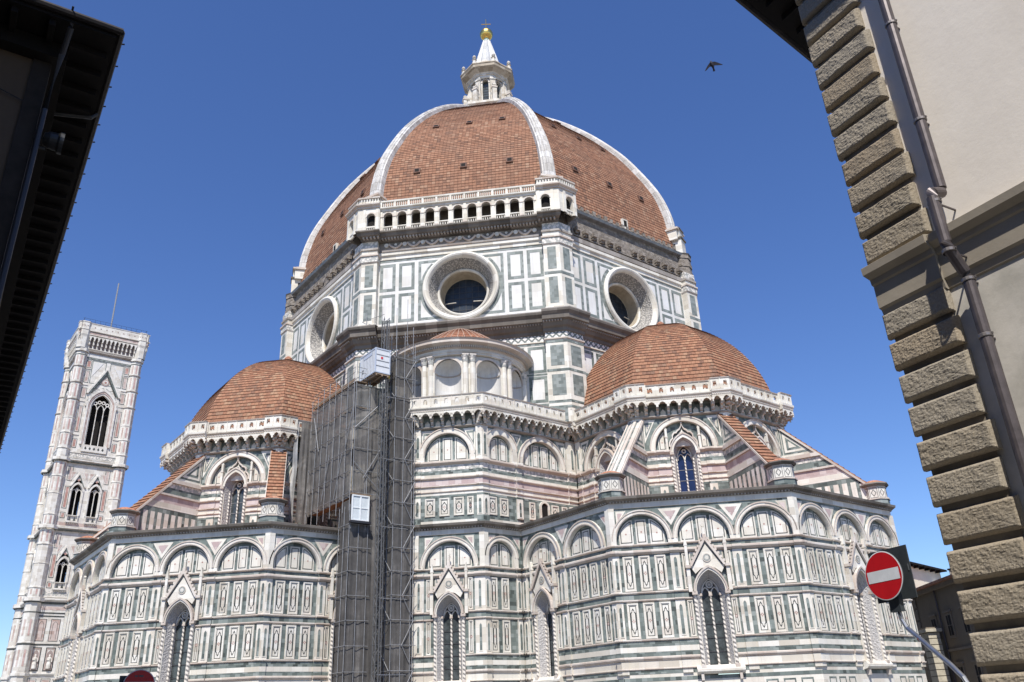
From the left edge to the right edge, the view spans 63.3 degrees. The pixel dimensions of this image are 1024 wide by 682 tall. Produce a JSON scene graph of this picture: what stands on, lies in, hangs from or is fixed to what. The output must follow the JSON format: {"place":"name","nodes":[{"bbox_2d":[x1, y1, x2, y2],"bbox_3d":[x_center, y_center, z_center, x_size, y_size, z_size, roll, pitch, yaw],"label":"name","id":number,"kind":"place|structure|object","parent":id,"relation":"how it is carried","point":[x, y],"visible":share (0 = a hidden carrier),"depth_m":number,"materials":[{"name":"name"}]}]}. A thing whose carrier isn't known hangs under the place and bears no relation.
{"place":"outdoors","nodes":[
{"label":"outdoors","id":0,"kind":"place"},
{"bbox_2d":[0,0,124,452],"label":"eaved house","id":1,"kind":"structure","parent":0,"point":[57,65],"depth_m":19.05,"materials":[{"name":"paint"}]},
{"bbox_2d":[30,131,65,154],"bbox_3d":[-9.946,-4.242,17.762,0.580,0.640,0.480,13,-29,-31],"label":"floodlight","id":2,"kind":"object","parent":1,"relation":"attached to","point":[53,141],"visible":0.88,"depth_m":17.71,"materials":[{"name":"grey metal"}]},
{"bbox_2d":[0,283,150,681],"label":"bell tower","id":3,"kind":"structure","parent":0,"point":[86,467],"depth_m":175.66,"materials":[{"name":"stone"}]},
{"bbox_2d":[55,558,68,581],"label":"tower window","id":4,"kind":"structure","parent":3,"relation":"in","point":[61,572],"depth_m":167.35,"materials":[{"name":"glass"}]},
{"bbox_2d":[67,485,81,515],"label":"tower window","id":5,"kind":"structure","parent":3,"relation":"in","point":[75,494],"depth_m":173.34,"materials":[{"name":"glass"}]},
{"bbox_2d":[86,487,99,516],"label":"tower window","id":6,"kind":"structure","parent":3,"relation":"in","point":[91,508],"depth_m":175.34,"materials":[{"name":"glass"}]},
{"bbox_2d":[84,396,110,446],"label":"tower window","id":7,"kind":"structure","parent":3,"relation":"in","point":[97,427],"depth_m":181.70,"materials":[{"name":"stone"}]},
{"bbox_2d":[0,0,952,676],"label":"sky","id":8,"kind":"structure","parent":0,"point":[227,131],"materials":[{"name":"blue"}]},
{"bbox_2d":[705,61,722,70],"bbox_3d":[5.845,-7.970,24.044,0.521,0.292,0.154,-2,-25,-1],"label":"bird","id":9,"kind":"object","parent":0,"point":[711,64],"visible":1,"depth_m":24.04},
{"bbox_3d":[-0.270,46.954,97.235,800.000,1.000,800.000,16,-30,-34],"label":"piazza","id":10,"kind":"structure","parent":0,"visible":0},
{"bbox_2d":[119,669,154,681],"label":"no entry sign","id":11,"kind":"object","parent":10,"relation":"on","point":[140,675],"visible":1,"depth_m":13.70,"materials":[{"name":"red metal"}]},
{"bbox_2d":[288,310,417,681],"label":"scaffolding","id":12,"kind":"object","parent":10,"relation":"on","point":[329,457],"visible":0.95,"depth_m":74.50,"materials":[{"name":"grey metal"}]},
{"bbox_2d":[371,317,409,681],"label":"hoist mast","id":13,"kind":"object","parent":10,"relation":"on","point":[382,516],"visible":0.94,"depth_m":72.43,"materials":[{"name":"grey metal"}]},
{"bbox_2d":[360,347,390,386],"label":"hoist cabin","id":14,"kind":"object","parent":13,"relation":"attached to","point":[375,362],"visible":0.92,"depth_m":78.37,"materials":[{"name":"grey metal"}]},
{"bbox_2d":[52,19,926,681],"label":"cathedral","id":15,"kind":"structure","parent":10,"relation":"on","point":[620,475],"depth_m":76.98,"materials":[{"name":"white stone"}]},
{"bbox_2d":[64,576,89,681],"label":"chapel window","id":16,"kind":"structure","parent":15,"relation":"in","point":[79,614],"depth_m":74.66,"materials":[{"name":"white stone"}]},
{"bbox_2d":[156,557,203,681],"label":"chapel window","id":17,"kind":"structure","parent":15,"relation":"in","point":[184,596],"depth_m":68.91,"materials":[{"name":"white stone"}]},
{"bbox_2d":[217,457,254,524],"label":"tribune window","id":18,"kind":"structure","parent":15,"relation":"in","point":[234,487],"depth_m":81.14,"materials":[{"name":"stone"}]},
{"bbox_2d":[305,513,327,526],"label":"railing","id":19,"kind":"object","parent":15,"relation":"in","point":[312,520],"depth_m":82.24,"materials":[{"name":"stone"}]},
{"bbox_2d":[305,296,338,362],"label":"oculus window","id":20,"kind":"structure","parent":15,"relation":"in","point":[323,323],"depth_m":104.24,"materials":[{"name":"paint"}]},
{"bbox_2d":[328,568,336,681],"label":"chapel window","id":21,"kind":"structure","parent":15,"relation":"in","point":[332,605],"depth_m":71.21,"materials":[{"name":"white stone"}]},
{"bbox_2d":[429,552,470,681],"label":"chapel window","id":22,"kind":"structure","parent":15,"relation":"in","point":[450,590],"depth_m":71.26,"materials":[{"name":"white stone"}]},
{"bbox_2d":[422,251,498,319],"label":"oculus window","id":23,"kind":"structure","parent":15,"relation":"in","point":[461,284],"depth_m":94.26,"materials":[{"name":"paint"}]},
{"bbox_2d":[528,549,563,681],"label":"chapel window","id":24,"kind":"structure","parent":15,"relation":"in","point":[543,586],"depth_m":70.96,"materials":[{"name":"white stone"}]},
{"bbox_2d":[594,437,618,492],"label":"tribune window","id":25,"kind":"structure","parent":15,"relation":"in","point":[602,461],"depth_m":80.39,"materials":[{"name":"stone"}]},
{"bbox_2d":[604,267,658,330],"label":"oculus window","id":26,"kind":"structure","parent":15,"relation":"in","point":[630,300],"depth_m":99.95,"materials":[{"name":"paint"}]},
{"bbox_2d":[664,422,703,491],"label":"tribune window","id":27,"kind":"structure","parent":15,"relation":"in","point":[684,449],"depth_m":76.37,"materials":[{"name":"stone"}]},
{"bbox_2d":[683,523,745,679],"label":"chapel window","id":28,"kind":"structure","parent":15,"relation":"in","point":[705,566],"depth_m":63.86,"materials":[{"name":"white stone"}]},
{"bbox_2d":[752,426,769,482],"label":"tribune window","id":29,"kind":"structure","parent":15,"relation":"in","point":[765,441],"depth_m":79.18,"materials":[{"name":"stone"}]},
{"bbox_2d":[839,526,892,674],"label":"chapel window","id":30,"kind":"structure","parent":15,"relation":"in","point":[855,561],"depth_m":66.89,"materials":[{"name":"white stone"}]},
{"bbox_2d":[735,0,1023,681],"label":"corner palazzo","id":31,"kind":"structure","parent":10,"relation":"on","point":[923,100],"depth_m":12.86,"materials":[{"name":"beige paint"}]},
{"bbox_2d":[865,544,968,681],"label":"no entry sign","id":32,"kind":"object","parent":10,"relation":"on","point":[889,576],"visible":1,"depth_m":10.55,"materials":[{"name":"red metal"}]},
{"bbox_2d":[899,544,950,587],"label":"cream house","id":33,"kind":"structure","parent":10,"relation":"on","point":[923,574],"depth_m":111.76,"materials":[{"name":"paint"}]},
{"bbox_2d":[918,627,950,681],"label":"rusticated pier","id":34,"kind":"structure","parent":10,"relation":"on","point":[938,668],"depth_m":88.33,"materials":[{"name":"stone"}]},
{"bbox_2d":[911,574,986,681],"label":"shaded palazzo","id":35,"kind":"structure","parent":10,"relation":"on","point":[935,603],"depth_m":87.50,"materials":[{"name":"stone"}]},
{"bbox_2d":[928,614,941,640],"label":"window","id":36,"kind":"structure","parent":35,"relation":"in","point":[933,619],"depth_m":91.01,"materials":[{"name":"black"}]},
{"bbox_2d":[942,609,956,638],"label":"window","id":37,"kind":"structure","parent":35,"relation":"in","point":[947,613],"depth_m":87.21,"materials":[{"name":"black"}]},
{"bbox_2d":[954,661,966,681],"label":"window","id":38,"kind":"structure","parent":35,"relation":"in","point":[960,665],"depth_m":85.29,"materials":[{"name":"black"}]},
{"bbox_2d":[957,606,972,634],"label":"window","id":39,"kind":"structure","parent":35,"relation":"in","point":[968,628],"depth_m":83.67,"materials":[{"name":"black"}]},
{"bbox_2d":[970,660,983,681],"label":"window","id":40,"kind":"structure","parent":35,"relation":"in","point":[978,670],"depth_m":81.84,"materials":[{"name":"black"}]}
]}

